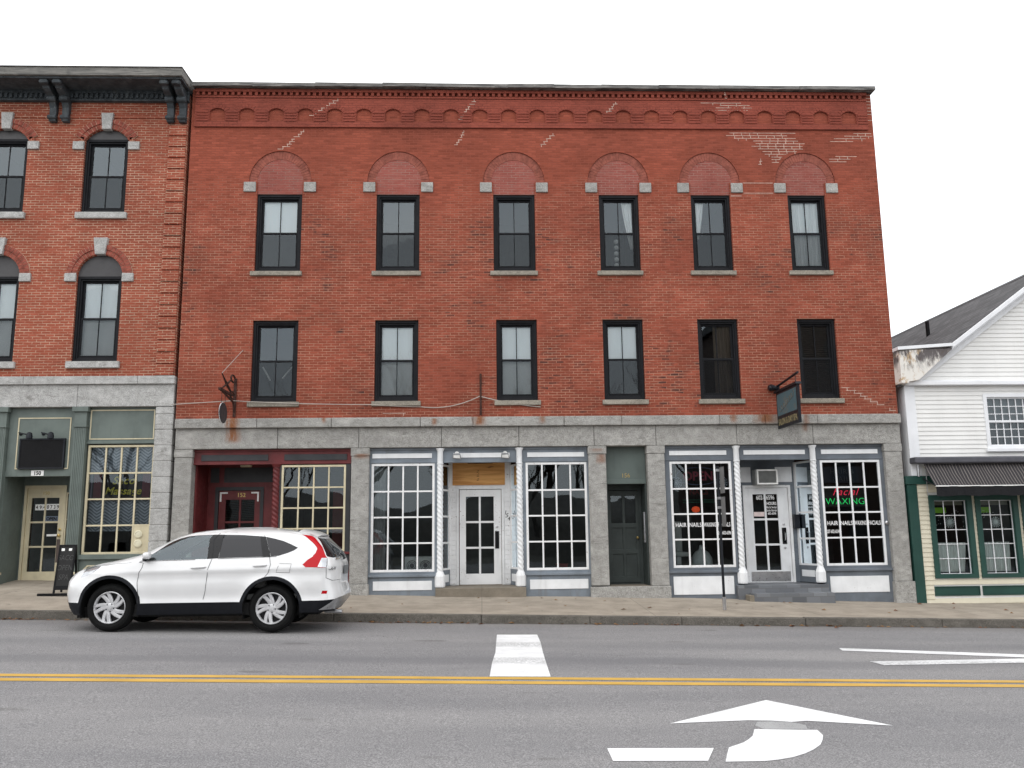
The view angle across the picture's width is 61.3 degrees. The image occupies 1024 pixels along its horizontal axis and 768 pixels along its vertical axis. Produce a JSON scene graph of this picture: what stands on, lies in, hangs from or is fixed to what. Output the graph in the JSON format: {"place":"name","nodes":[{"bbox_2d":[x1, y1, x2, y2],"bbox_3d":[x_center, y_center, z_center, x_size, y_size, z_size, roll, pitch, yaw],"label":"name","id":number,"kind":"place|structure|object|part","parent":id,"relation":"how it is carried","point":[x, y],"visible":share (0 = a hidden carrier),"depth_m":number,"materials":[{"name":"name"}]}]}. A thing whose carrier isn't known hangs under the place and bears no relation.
{"place":"outdoors","nodes":[
{"label":"outdoors","id":0,"kind":"place"},
{"bbox_2d":[0,619,1023,767],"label":"road","id":1,"kind":"structure","parent":0,"point":[87,724],"depth_m":8.42,"materials":[{"name":"grey asphalt"}]},
{"bbox_2d":[67,527,350,631],"bbox_3d":[-4.871,3.159,14.110,4.364,1.599,1.985,0,-10,-2],"label":"parked car","id":2,"kind":"object","parent":1,"relation":"on","point":[269,579],"visible":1,"depth_m":13.32,"materials":[{"name":"paint"}]},
{"bbox_3d":[-5.192,2.853,13.420,1.171,1.043,0.337,0,-10,-2],"label":"door","id":3,"kind":"part","parent":2,"relation":"part of","materials":[{"name":"paint"}]},
{"bbox_3d":[-5.242,3.094,14.838,1.171,1.043,0.337,0,-10,-2],"label":"door","id":4,"kind":"part","parent":2,"relation":"part of","materials":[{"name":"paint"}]},
{"bbox_3d":[-4.249,2.848,13.456,1.016,1.043,0.333,0,-10,-2],"label":"door","id":5,"kind":"part","parent":2,"relation":"part of","materials":[{"name":"paint"}]},
{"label":"quarter window","id":6,"kind":"part","parent":2,"relation":"part of","materials":[{"name":"grey glass"}]},
{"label":"rear window","id":7,"kind":"part","parent":2,"relation":"part of","materials":[{"name":"black glass"}]},
{"bbox_2d":[0,674,1023,686],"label":"yellow line","id":8,"kind":"object","parent":1,"relation":"on","point":[498,682],"visible":1,"depth_m":9.33,"materials":[{"name":"yellow paint"}]},
{"bbox_2d":[0,597,1023,627],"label":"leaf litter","id":9,"kind":"object","parent":1,"relation":"on","point":[836,626],"visible":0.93,"depth_m":15.12,"materials":[{"name":"brown plant"}]},
{"bbox_2d":[490,635,550,676],"bbox_3d":[0.082,3.580,11.544,0.679,0.019,3.982,-1,-10,0],"label":"stop bar","id":10,"kind":"object","parent":1,"relation":"on","point":[519,655],"visible":1,"depth_m":11.02,"materials":[{"name":"white paint"}]},
{"bbox_2d":[607,700,887,761],"bbox_3d":[1.857,2.829,6.980,2.880,0.061,1.310,8,-13,-42],"label":"turn arrow","id":11,"kind":"object","parent":1,"relation":"on","point":[767,744],"visible":1,"depth_m":6.79,"materials":[{"name":"white paint"}]},
{"bbox_2d":[755,721,806,728],"bbox_3d":[2.273,2.891,7.324,0.440,0.010,0.300,0,-10,-2],"label":"worn arrow paint","id":12,"kind":"object","parent":1,"relation":"on","point":[776,725],"visible":1,"depth_m":7.31,"materials":[{"name":"grey paint"}]},
{"bbox_2d":[840,648,1023,664],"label":"lane taper marking","id":13,"kind":"object","parent":1,"relation":"on","point":[922,662],"visible":1,"depth_m":11.30,"materials":[{"name":"white paint"}]},
{"bbox_2d":[0,580,1023,618],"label":"sidewalk","id":14,"kind":"structure","parent":0,"point":[18,594],"depth_m":16.69,"materials":[{"name":"grey concrete"}]},
{"bbox_2d":[37,545,76,595],"bbox_3d":[-8.822,3.632,16.889,0.650,0.965,0.390,0,-10,-2],"label":"sandwich board","id":15,"kind":"object","parent":14,"relation":"on","point":[67,559],"visible":0.88,"depth_m":16.84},
{"bbox_2d":[715,466,726,609],"bbox_3d":[4.022,2.919,16.472,0.071,2.722,0.356,0,-10,-2],"label":"sign post","id":16,"kind":"object","parent":14,"relation":"on","point":[721,507],"visible":1,"depth_m":16.59,"materials":[{"name":"metal"}]},
{"bbox_2d":[0,0,1023,336],"label":"sky","id":17,"kind":"structure","parent":0,"point":[947,76],"materials":[{"name":"white"}]},
{"bbox_2d":[459,575,802,622],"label":"ground","id":18,"kind":"structure","parent":0,"point":[639,582],"depth_m":17.13,"materials":[{"name":"grey concrete"}]},
{"bbox_2d":[0,65,194,583],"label":"brick building","id":19,"kind":"structure","parent":18,"relation":"on","point":[94,168],"depth_m":18.97,"materials":[{"name":"brick"}]},
{"bbox_2d":[0,277,18,361],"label":"window","id":20,"kind":"structure","parent":19,"relation":"in","point":[9,286],"depth_m":18.93,"materials":[{"name":"grey glass"}]},
{"bbox_2d":[0,139,28,211],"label":"window","id":21,"kind":"structure","parent":19,"relation":"in","point":[13,152],"depth_m":20.07,"materials":[{"name":"grey glass"}]},
{"bbox_2d":[18,432,32,438],"bbox_3d":[-10.283,1.090,18.216,0.599,0.186,0.136,-8,-12,38],"label":"sign lamp","id":22,"kind":"object","parent":19,"relation":"attached to","point":[29,435],"visible":1,"depth_m":18.05,"materials":[{"name":"black metal"}]},
{"bbox_2d":[17,438,65,468],"bbox_3d":[-9.979,1.480,18.341,0.950,0.650,0.064,0,-10,-2],"label":"signboard","id":23,"kind":"object","parent":19,"relation":"attached to","point":[39,453],"visible":0.99,"depth_m":18.32},
{"bbox_2d":[21,488,63,580],"bbox_3d":[-10.242,3.327,18.853,0.790,2.105,0.117,0,-10,-2],"label":"shop door","id":24,"kind":"structure","parent":19,"relation":"in","point":[45,493],"depth_m":18.92,"materials":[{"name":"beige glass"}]},
{"bbox_2d":[41,432,53,438],"bbox_3d":[-9.828,1.087,18.234,0.577,0.186,0.134,-9,-13,40],"label":"sign lamp","id":25,"kind":"object","parent":19,"relation":"attached to","point":[50,435],"visible":1,"depth_m":18.05,"materials":[{"name":"black metal"}]},
{"bbox_2d":[72,277,121,360],"bbox_3d":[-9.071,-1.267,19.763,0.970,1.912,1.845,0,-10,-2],"label":"window","id":26,"kind":"structure","parent":19,"relation":"in","point":[96,331],"depth_m":18.98,"materials":[{"name":"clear glass"}]},
{"bbox_2d":[81,140,128,211],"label":"window","id":27,"kind":"structure","parent":19,"relation":"in","point":[105,172],"depth_m":19.87,"materials":[{"name":"grey glass"}]},
{"bbox_2d":[81,445,154,554],"bbox_3d":[-8.323,2.437,18.297,1.405,2.290,0.070,0,-10,-2],"label":"shop window","id":28,"kind":"structure","parent":19,"relation":"in","point":[140,532],"depth_m":18.24,"materials":[{"name":"beige glass"}]},
{"bbox_2d":[90,471,151,498],"bbox_3d":[-8.311,2.167,18.413,1.300,0.600,0.031,0,-10,-2],"label":"hanging sign","id":29,"kind":"object","parent":19,"relation":"attached to","point":[143,489],"visible":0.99,"depth_m":18.40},
{"bbox_2d":[0,610,1023,627],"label":"kerb","id":30,"kind":"structure","parent":18,"relation":"on","point":[580,619],"depth_m":15.22,"materials":[{"name":"grey concrete"}]},
{"bbox_2d":[170,82,916,602],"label":"brick building","id":31,"kind":"structure","parent":18,"relation":"on","point":[640,296],"depth_m":19.30,"materials":[{"name":"brick"}]},
{"bbox_2d":[218,350,242,423],"bbox_3d":[-5.897,0.012,18.097,0.168,1.706,1.119,0,-10,-2],"label":"hanging sign","id":32,"kind":"object","parent":31,"relation":"attached to","point":[222,412],"visible":1,"depth_m":17.98,"materials":[{"name":"black metal"}]},
{"bbox_2d":[218,490,259,529],"bbox_3d":[-6.075,3.395,19.178,0.910,2.040,0.059,0,-10,-2],"label":"shop door","id":33,"kind":"structure","parent":31,"relation":"in","point":[223,495],"depth_m":19.28,"materials":[{"name":"red wood"}]},
{"bbox_2d":[251,321,298,401],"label":"window","id":34,"kind":"structure","parent":31,"relation":"in","point":[275,343],"depth_m":19.59,"materials":[{"name":"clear glass"}]},
{"bbox_2d":[255,195,301,270],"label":"window","id":35,"kind":"structure","parent":31,"relation":"in","point":[279,217],"depth_m":19.53,"materials":[{"name":"grey glass"}]},
{"bbox_2d":[280,465,345,550],"bbox_3d":[-4.241,2.644,18.431,1.370,1.830,0.060,0,-10,-2],"label":"shop window","id":36,"kind":"structure","parent":31,"relation":"in","point":[283,466],"depth_m":18.44,"materials":[{"name":"beige wood"}]},
{"bbox_2d":[171,374,539,414],"bbox_3d":[-3.338,0.236,18.652,7.922,0.912,0.064,0,-10,-3],"label":"cable","id":37,"kind":"object","parent":31,"relation":"attached to","point":[480,396],"visible":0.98,"depth_m":18.67,"materials":[{"name":"metal"}]},
{"bbox_2d":[375,321,417,400],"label":"window","id":38,"kind":"structure","parent":31,"relation":"in","point":[396,342],"depth_m":19.05,"materials":[{"name":"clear glass"}]},
{"bbox_2d":[376,195,419,270],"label":"window","id":39,"kind":"structure","parent":31,"relation":"in","point":[398,216],"depth_m":20.32,"materials":[{"name":"grey glass"}]},
{"bbox_2d":[370,463,434,572],"bbox_3d":[-2.332,2.849,18.464,1.355,2.290,0.060,0,-10,-2],"label":"shop window","id":40,"kind":"structure","parent":31,"relation":"in","point":[414,464],"depth_m":18.45,"materials":[{"name":"white wood"}]},
{"bbox_2d":[404,556,431,569],"bbox_3d":[-2.018,3.937,18.741,0.600,0.390,0.313,0,-10,-2],"label":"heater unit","id":41,"kind":"object","parent":31,"relation":"in","point":[424,562],"visible":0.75,"depth_m":18.61,"materials":[{"name":"grey metal"}]},
{"bbox_2d":[453,451,460,458],"bbox_3d":[-1.185,1.532,18.562,0.179,0.186,0.265,0,-10,-2],"label":"floodlight","id":42,"kind":"object","parent":31,"relation":"attached to","point":[456,455],"visible":1,"depth_m":18.45,"materials":[{"name":"metal"}]},
{"bbox_2d":[460,489,501,584],"bbox_3d":[-0.698,3.383,19.156,0.925,2.070,0.071,0,-10,-2],"label":"shop door","id":43,"kind":"structure","parent":31,"relation":"in","point":[496,577],"depth_m":19.13,"materials":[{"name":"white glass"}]},
{"bbox_2d":[501,451,509,458],"bbox_3d":[-0.146,1.526,18.600,0.179,0.186,0.265,0,-10,-2],"label":"floodlight","id":44,"kind":"object","parent":31,"relation":"attached to","point":[504,454],"visible":1,"depth_m":18.48,"materials":[{"name":"metal"}]},
{"bbox_2d":[493,195,534,270],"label":"window","id":45,"kind":"structure","parent":31,"relation":"in","point":[513,215],"depth_m":20.39,"materials":[{"name":"grey glass"}]},
{"bbox_2d":[496,320,537,399],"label":"window","id":46,"kind":"structure","parent":31,"relation":"in","point":[516,340],"depth_m":19.15,"materials":[{"name":"grey glass"}]},
{"bbox_2d":[525,462,588,569],"bbox_3d":[0.965,2.830,18.583,1.325,2.290,0.060,0,-10,-2],"label":"shop window","id":47,"kind":"structure","parent":31,"relation":"in","point":[526,463],"depth_m":18.57,"materials":[{"name":"white wood"}]},
{"bbox_2d":[555,563,567,567],"bbox_3d":[1.083,4.000,18.765,0.260,0.200,0.220,0,-10,-2],"label":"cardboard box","id":48,"kind":"object","parent":31,"relation":"in","point":[563,564],"visible":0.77,"depth_m":18.68,"materials":[{"name":"brown cardboard"}]},
{"bbox_2d":[599,196,639,270],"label":"window","id":49,"kind":"structure","parent":31,"relation":"in","point":[618,215],"depth_m":19.81,"materials":[{"name":"grey glass"}]},
{"bbox_2d":[602,320,644,399],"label":"window","id":50,"kind":"structure","parent":31,"relation":"in","point":[622,339],"depth_m":19.32,"materials":[{"name":"grey glass"}]},
{"bbox_2d":[608,490,640,582],"bbox_3d":[2.478,3.368,19.116,0.700,2.010,0.115,0,-10,-2],"label":"street door","id":51,"kind":"structure","parent":31,"relation":"in","point":[624,538],"depth_m":19.11,"materials":[{"name":"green wood"}]},
{"bbox_2d":[672,466,681,487],"bbox_3d":[3.596,2.001,18.969,0.280,0.590,0.010,0,-10,-2],"label":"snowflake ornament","id":52,"kind":"object","parent":31,"relation":"hanging from","point":[676,480],"visible":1,"depth_m":18.94,"materials":[{"name":"plastic"}]},
{"bbox_2d":[674,521,688,564],"bbox_3d":[3.677,3.595,19.194,0.380,1.080,0.470,0,-10,-2],"label":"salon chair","id":53,"kind":"object","parent":31,"relation":"in","point":[679,553],"visible":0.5,"depth_m":19.36,"materials":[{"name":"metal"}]},
{"bbox_2d":[691,481,699,512],"bbox_3d":[4.060,2.291,19.190,0.190,1.120,0.187,0,-10,-2],"label":"lantern","id":54,"kind":"object","parent":31,"relation":"hanging from","point":[695,509],"visible":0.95,"depth_m":19.05,"materials":[{"name":"orange"}]},
{"bbox_2d":[676,467,719,502],"bbox_3d":[4.088,2.210,18.951,0.980,0.780,0.020,0,-10,-2],"label":"neon sign","id":55,"kind":"object","parent":31,"relation":"attached to","point":[705,474],"visible":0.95,"depth_m":18.97,"materials":[{"name":"red glass"}]},
{"bbox_2d":[691,545,712,564],"bbox_3d":[4.176,3.821,19.006,0.470,0.560,0.470,0,-10,-2],"label":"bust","id":56,"kind":"object","parent":31,"relation":"in","point":[697,557],"visible":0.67,"depth_m":18.86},
{"bbox_2d":[669,461,735,567],"bbox_3d":[4.116,2.811,18.698,1.350,2.270,0.060,0,-10,-2],"label":"shop window","id":57,"kind":"structure","parent":31,"relation":"in","point":[680,462],"depth_m":18.67,"materials":[{"name":"white glass"}]},
{"bbox_2d":[691,196,732,269],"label":"window","id":58,"kind":"structure","parent":31,"relation":"in","point":[711,226],"depth_m":19.94,"materials":[{"name":"grey glass"}]},
{"bbox_2d":[697,320,740,398],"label":"window","id":59,"kind":"structure","parent":31,"relation":"in","point":[717,339],"depth_m":19.34,"materials":[{"name":"black glass"}]},
{"bbox_2d":[751,469,777,484],"bbox_3d":[5.685,2.126,19.602,0.510,0.345,0.655,0,-10,-2],"label":"air conditioner","id":60,"kind":"object","parent":31,"relation":"attached to","point":[764,476],"visible":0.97,"depth_m":19.30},
{"bbox_2d":[745,488,792,581],"bbox_3d":[5.756,3.375,19.360,0.970,2.080,0.120,0,-10,-2],"label":"shop door","id":61,"kind":"structure","parent":31,"relation":"in","point":[785,574],"depth_m":19.37,"materials":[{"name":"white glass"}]},
{"bbox_2d":[767,371,801,428],"bbox_3d":[5.772,0.368,18.299,0.240,1.056,1.422,0,-10,-2],"label":"hanging sign","id":62,"kind":"object","parent":31,"relation":"attached to","point":[788,402],"visible":1,"depth_m":18.14,"materials":[{"name":"grey metal"}]},
{"bbox_2d":[792,514,799,527],"bbox_3d":[6.370,3.077,19.352,0.130,0.310,0.140,0,-10,-2],"label":"letter box","id":63,"kind":"object","parent":31,"relation":"attached to","point":[796,520],"visible":1,"depth_m":19.30,"materials":[{"name":"black metal"}]},
{"bbox_2d":[787,196,828,269],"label":"window","id":64,"kind":"structure","parent":31,"relation":"in","point":[807,220],"depth_m":19.88,"materials":[{"name":"grey glass"}]},
{"bbox_2d":[797,319,839,397],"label":"window","id":65,"kind":"structure","parent":31,"relation":"in","point":[816,337],"depth_m":19.40,"materials":[{"name":"black glass"}]},
{"bbox_2d":[822,466,861,482],"bbox_3d":[7.308,2.005,19.109,0.870,0.360,0.021,0,-10,-2],"label":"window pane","id":66,"kind":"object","parent":31,"relation":"attached to","point":[842,474],"visible":1,"depth_m":19.11,"materials":[{"name":"black glass"}]},
{"bbox_2d":[824,484,864,506],"bbox_3d":[7.329,2.459,19.033,0.900,0.480,0.021,0,-10,-2],"label":"neon sign","id":67,"kind":"object","parent":31,"relation":"attached to","point":[830,495],"visible":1,"depth_m":19.03,"materials":[{"name":"red"}]},
{"bbox_2d":[820,460,887,565],"bbox_3d":[7.424,2.792,18.818,1.330,2.270,0.060,0,-10,-2],"label":"shop window","id":68,"kind":"structure","parent":31,"relation":"in","point":[883,537],"depth_m":18.80,"materials":[{"name":"white glass"}]},
{"bbox_2d":[891,274,1023,602],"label":"clapboard house","id":69,"kind":"structure","parent":18,"relation":"on","point":[959,375],"depth_m":19.01,"materials":[{"name":"white wood"}]},
{"bbox_2d":[928,495,979,578],"bbox_3d":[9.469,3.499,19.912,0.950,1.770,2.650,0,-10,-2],"label":"shop window","id":70,"kind":"structure","parent":69,"relation":"in","point":[954,548],"depth_m":18.71,"materials":[{"name":"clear glass"}]},
{"bbox_2d":[974,495,1023,577],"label":"shop window","id":71,"kind":"structure","parent":69,"relation":"in","point":[999,534],"depth_m":18.74,"materials":[{"name":"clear glass"}]},
{"bbox_2d":[982,393,1023,451],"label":"window","id":72,"kind":"structure","parent":69,"relation":"in","point":[1003,413],"depth_m":19.24,"materials":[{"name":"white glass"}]},
{"bbox_2d":[1019,495,1023,532],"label":"shop window","id":73,"kind":"structure","parent":69,"relation":"in","point":[1021,496],"depth_m":18.78,"materials":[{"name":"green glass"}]}
]}

